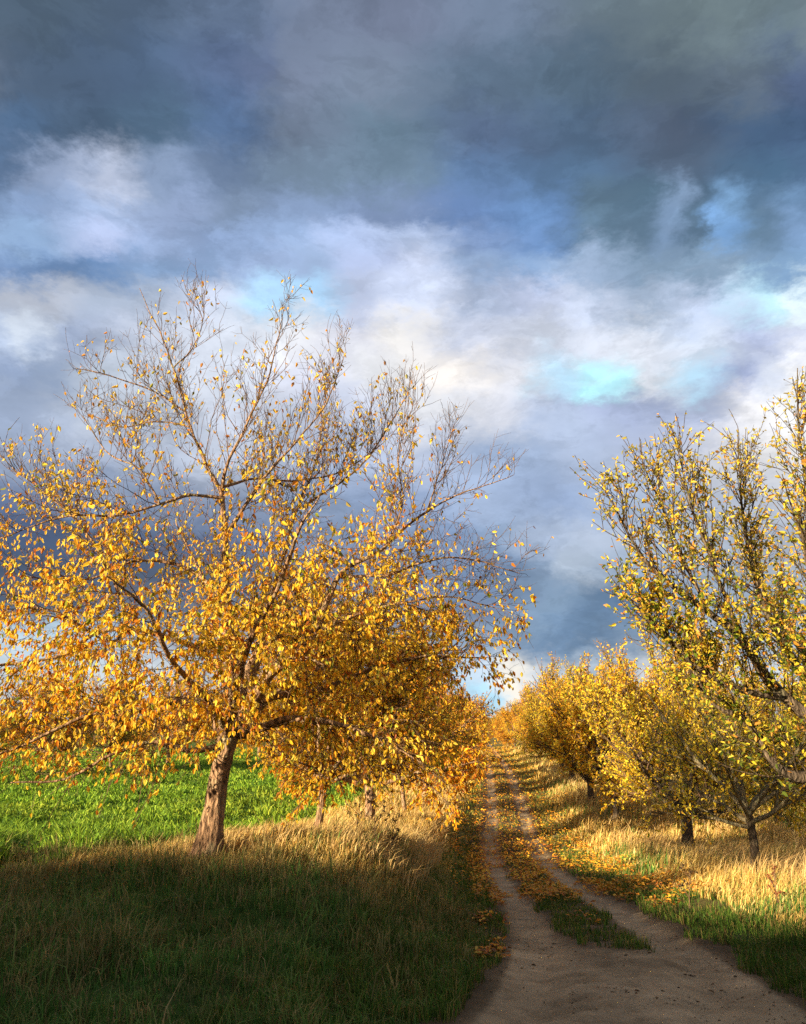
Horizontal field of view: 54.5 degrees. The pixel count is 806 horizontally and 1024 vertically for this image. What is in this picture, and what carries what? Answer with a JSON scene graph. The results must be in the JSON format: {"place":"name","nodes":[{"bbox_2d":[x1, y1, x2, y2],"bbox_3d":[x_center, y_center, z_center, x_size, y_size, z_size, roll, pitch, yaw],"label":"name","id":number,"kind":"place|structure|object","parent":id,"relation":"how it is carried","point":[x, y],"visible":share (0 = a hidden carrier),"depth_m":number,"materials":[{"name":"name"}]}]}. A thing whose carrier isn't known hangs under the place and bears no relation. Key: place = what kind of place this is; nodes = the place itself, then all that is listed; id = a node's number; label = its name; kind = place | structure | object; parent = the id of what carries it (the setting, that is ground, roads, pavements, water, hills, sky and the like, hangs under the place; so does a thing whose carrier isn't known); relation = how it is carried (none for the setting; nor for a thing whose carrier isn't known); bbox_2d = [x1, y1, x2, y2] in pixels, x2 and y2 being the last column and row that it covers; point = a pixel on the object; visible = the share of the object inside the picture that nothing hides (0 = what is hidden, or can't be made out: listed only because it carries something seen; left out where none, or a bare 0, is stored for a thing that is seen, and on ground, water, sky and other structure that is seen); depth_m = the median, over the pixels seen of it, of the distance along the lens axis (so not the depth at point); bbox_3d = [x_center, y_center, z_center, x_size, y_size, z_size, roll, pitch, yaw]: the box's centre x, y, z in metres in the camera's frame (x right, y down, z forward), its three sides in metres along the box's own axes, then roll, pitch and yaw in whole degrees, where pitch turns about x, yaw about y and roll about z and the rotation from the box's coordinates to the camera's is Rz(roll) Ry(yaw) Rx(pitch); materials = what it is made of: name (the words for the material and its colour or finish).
{"place":"outdoors","nodes":[
{"label":"outdoors","id":0,"kind":"place"},
{"bbox_2d":[0,733,805,1023],"bbox_3d":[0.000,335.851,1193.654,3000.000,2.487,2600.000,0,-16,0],"label":"ground","id":1,"kind":"structure","parent":0,"point":[703,901],"depth_m":7.18,"materials":[{"name":"green plant"}]},
{"bbox_2d":[0,689,49,753],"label":"apple tree","id":2,"kind":"object","parent":1,"relation":"on","point":[2,732],"visible":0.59,"depth_m":53.27,"materials":[{"name":"orange plant"}]},
{"bbox_2d":[0,658,95,772],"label":"apple tree","id":3,"kind":"object","parent":1,"relation":"on","point":[28,696],"visible":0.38,"depth_m":57.29,"materials":[{"name":"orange plant"}]},
{"bbox_2d":[66,666,161,767],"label":"apple tree","id":4,"kind":"object","parent":1,"relation":"on","point":[125,738],"visible":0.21,"depth_m":64.03,"materials":[{"name":"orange plant"}]},
{"bbox_2d":[127,675,212,762],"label":"apple tree","id":5,"kind":"object","parent":1,"relation":"on","point":[172,693],"visible":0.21,"depth_m":71.40,"materials":[{"name":"orange plant"}]},
{"bbox_2d":[0,748,384,872],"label":"field crop","id":6,"kind":"object","parent":1,"relation":"on","point":[16,820],"visible":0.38,"depth_m":32.17,"materials":[{"name":"green plant"}]},
{"bbox_2d":[190,686,257,750],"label":"apple tree","id":7,"kind":"object","parent":1,"relation":"on","point":[217,736],"visible":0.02,"depth_m":80.86,"materials":[{"name":"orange plant"}]},
{"bbox_2d":[0,808,494,1023],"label":"meadow grass","id":8,"kind":"structure","parent":1,"relation":"on","point":[120,931],"depth_m":6.17,"materials":[{"name":"green plant"}]},
{"bbox_2d":[239,682,279,755],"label":"apple tree","id":9,"kind":"object","parent":1,"relation":"on","point":[255,742],"visible":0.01,"depth_m":91.05,"materials":[{"name":"orange plant"}]},
{"bbox_2d":[0,258,553,860],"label":"apple tree","id":10,"kind":"object","parent":1,"relation":"on","point":[234,708],"visible":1,"depth_m":9.78,"materials":[{"name":"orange plant"}]},
{"bbox_2d":[167,522,482,828],"bbox_3d":[-1.726,3.173,14.505,6.144,5.843,5.278,-6,-17,19],"label":"apple tree","id":11,"kind":"object","parent":1,"relation":"on","point":[283,754],"visible":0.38,"depth_m":14.01,"materials":[{"name":"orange plant"}]},
{"bbox_2d":[347,785,372,829],"bbox_3d":[-0.639,4.501,11.683,0.384,0.820,0.219,14,-21,-42],"label":"dried weed","id":12,"kind":"object","parent":1,"relation":"on","point":[361,812],"visible":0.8,"depth_m":11.69,"materials":[{"name":"beige plant"}]},
{"bbox_2d":[366,789,385,837],"bbox_3d":[-0.393,4.413,11.256,0.316,0.803,0.318,0,-16,0],"label":"dried weed","id":13,"kind":"object","parent":1,"relation":"on","point":[370,802],"visible":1,"depth_m":11.26,"materials":[{"name":"brown plant"}]},
{"bbox_2d":[258,589,503,830],"bbox_3d":[-0.902,6.061,24.133,7.884,7.373,6.281,-4,-16,15],"label":"apple tree","id":14,"kind":"object","parent":1,"relation":"on","point":[457,779],"visible":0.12,"depth_m":22.45,"materials":[{"name":"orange plant"}]},
{"bbox_2d":[384,810,401,853],"bbox_3d":[-0.135,4.482,10.813,0.224,0.662,0.241,-5,-16,17],"label":"dried weed","id":15,"kind":"object","parent":1,"relation":"on","point":[392,831],"visible":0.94,"depth_m":10.82,"materials":[{"name":"brown plant"}]},
{"bbox_2d":[28,717,780,732],"bbox_3d":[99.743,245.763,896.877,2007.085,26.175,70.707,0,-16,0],"label":"woodland","id":16,"kind":"object","parent":1,"relation":"on","point":[177,720],"visible":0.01,"depth_m":876.78,"materials":[{"name":"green plant"}]},
{"bbox_2d":[29,744,805,930],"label":"dry grass","id":17,"kind":"structure","parent":1,"relation":"on","point":[753,885],"depth_m":17.86,"materials":[{"name":"beige plant"}]},
{"bbox_2d":[331,666,529,812],"bbox_3d":[0.249,8.571,30.966,7.262,6.906,6.238,8,-18,-28],"label":"apple tree","id":18,"kind":"object","parent":1,"relation":"on","point":[459,728],"visible":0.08,"depth_m":30.30,"materials":[{"name":"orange plant"}]},
{"bbox_2d":[407,678,493,798],"bbox_3d":[0.886,10.759,38.823,7.300,6.827,5.816,11,-19,-35],"label":"apple tree","id":19,"kind":"object","parent":1,"relation":"on","point":[464,727],"depth_m":38.64,"materials":[{"name":"orange plant"}]},
{"bbox_2d":[401,681,500,781],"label":"apple tree","id":20,"kind":"object","parent":1,"relation":"on","point":[464,696],"visible":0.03,"depth_m":46.18,"materials":[{"name":"orange plant"}]},
{"bbox_2d":[448,694,490,757],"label":"apple tree","id":21,"kind":"object","parent":1,"relation":"on","point":[474,726],"visible":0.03,"depth_m":54.54,"materials":[{"name":"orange plant"}]},
{"bbox_2d":[454,693,490,756],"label":"apple tree","id":22,"kind":"object","parent":1,"relation":"on","point":[481,724],"visible":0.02,"depth_m":76.03,"materials":[{"name":"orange plant"}]},
{"bbox_2d":[149,760,805,897],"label":"grass seed heads","id":23,"kind":"object","parent":1,"relation":"on","point":[432,850],"depth_m":16.08,"materials":[{"name":"beige plant"}]},
{"bbox_2d":[491,713,504,737],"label":"pear tree","id":24,"kind":"object","parent":1,"relation":"on","point":[494,719],"visible":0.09,"depth_m":151.78,"materials":[{"name":"orange plant"}]},
{"bbox_2d":[491,704,511,745],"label":"apple tree","id":25,"kind":"object","parent":1,"relation":"on","point":[498,726],"visible":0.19,"depth_m":124.85,"materials":[{"name":"orange plant"}]},
{"bbox_2d":[495,698,518,745],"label":"pear tree","id":26,"kind":"object","parent":1,"relation":"on","point":[507,723],"visible":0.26,"depth_m":103.46,"materials":[{"name":"orange plant"}]},
{"bbox_2d":[494,701,526,752],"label":"apple tree","id":27,"kind":"object","parent":1,"relation":"on","point":[503,737],"visible":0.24,"depth_m":86.68,"materials":[{"name":"orange plant"}]},
{"bbox_2d":[506,685,548,741],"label":"pear tree","id":28,"kind":"object","parent":1,"relation":"on","point":[517,711],"visible":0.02,"depth_m":73.76,"materials":[{"name":"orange plant"}]},
{"bbox_2d":[518,682,558,762],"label":"apple tree","id":29,"kind":"object","parent":1,"relation":"on","point":[526,723],"visible":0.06,"depth_m":62.04,"materials":[{"name":"orange plant"}]},
{"bbox_2d":[512,665,569,770],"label":"pear tree","id":30,"kind":"object","parent":1,"relation":"on","point":[521,725],"visible":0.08,"depth_m":52.39,"materials":[{"name":"yellow plant"}]},
{"bbox_2d":[509,654,624,783],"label":"pear tree","id":31,"kind":"object","parent":1,"relation":"on","point":[540,720],"visible":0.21,"depth_m":43.51,"materials":[{"name":"yellow plant"}]},
{"bbox_2d":[528,650,646,804],"bbox_3d":[8.200,9.771,35.192,5.695,6.966,5.441,14,-21,-41],"label":"pear tree","id":32,"kind":"object","parent":1,"relation":"on","point":[569,757],"visible":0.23,"depth_m":34.75,"materials":[{"name":"yellow plant"}]},
{"bbox_2d":[527,638,679,823],"bbox_3d":[7.947,8.321,29.962,5.659,7.244,5.923,9,-18,-29],"label":"pear tree","id":33,"kind":"object","parent":1,"relation":"on","point":[579,731],"visible":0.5,"depth_m":29.20,"materials":[{"name":"yellow plant"}]},
{"bbox_2d":[558,605,786,844],"bbox_3d":[7.947,6.251,23.237,6.366,7.693,6.015,-7,-17,24],"label":"pear tree","id":34,"kind":"object","parent":1,"relation":"on","point":[639,758],"visible":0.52,"depth_m":23.06,"materials":[{"name":"yellow plant"}]},
{"bbox_2d":[678,863,697,907],"bbox_3d":[4.091,5.365,11.206,0.266,0.595,0.238,14,-21,-42],"label":"dried weed","id":35,"kind":"object","parent":1,"relation":"on","point":[689,876],"visible":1,"depth_m":11.19,"materials":[{"name":"beige plant"}]},
{"bbox_2d":[572,366,805,796],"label":"pear tree","id":36,"kind":"object","parent":1,"relation":"on","point":[778,620],"visible":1,"depth_m":8.66,"materials":[{"name":"yellow plant"}]},
{"bbox_2d":[659,669,759,798],"bbox_3d":[14.643,10.432,37.575,5.526,6.677,5.220,-1,-16,4],"label":"pear tree","id":37,"kind":"object","parent":1,"relation":"on","point":[706,758],"visible":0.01,"depth_m":36.60,"materials":[{"name":"yellow plant"}]},
{"bbox_2d":[637,666,805,874],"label":"young tree","id":38,"kind":"object","parent":1,"relation":"on","point":[760,798],"visible":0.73,"depth_m":14.80,"materials":[{"name":"yellow plant"}]},
{"bbox_2d":[716,659,805,825],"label":"pear tree","id":39,"kind":"object","parent":1,"relation":"on","point":[766,711],"visible":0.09,"depth_m":27.81,"materials":[{"name":"yellow plant"}]},
{"bbox_2d":[764,863,786,913],"bbox_3d":[4.427,4.512,9.327,0.172,0.620,0.248,9,-18,-29],"label":"dried weed","id":40,"kind":"object","parent":1,"relation":"on","point":[773,873],"visible":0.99,"depth_m":9.32,"materials":[{"name":"beige plant"}]},
{"bbox_2d":[753,660,805,814],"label":"pear tree","id":41,"kind":"object","parent":1,"relation":"on","point":[796,717],"visible":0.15,"depth_m":20.47,"materials":[{"name":"yellow plant"}]},
{"bbox_2d":[0,0,805,718],"label":"sky","id":42,"kind":"structure","parent":0,"point":[588,217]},
{"bbox_2d":[411,741,805,1023],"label":"dirt track","id":43,"kind":"structure","parent":0,"point":[652,975],"depth_m":6.32,"materials":[{"name":"brown soil"}]},
{"bbox_2d":[423,746,727,959],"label":"fallen leaves","id":44,"kind":"object","parent":43,"relation":"on","point":[491,948],"visible":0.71,"depth_m":18.30,"materials":[{"name":"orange plant"}]},
{"bbox_2d":[439,905,805,1023],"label":"track debris","id":45,"kind":"object","parent":43,"relation":"on","point":[635,990],"visible":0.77,"depth_m":6.00,"materials":[{"name":"brown plant"}]},
{"bbox_2d":[674,755,804,837],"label":"orchard grass","id":46,"kind":"structure","parent":0,"point":[761,806],"depth_m":35.47,"materials":[{"name":"plant"}]}
]}

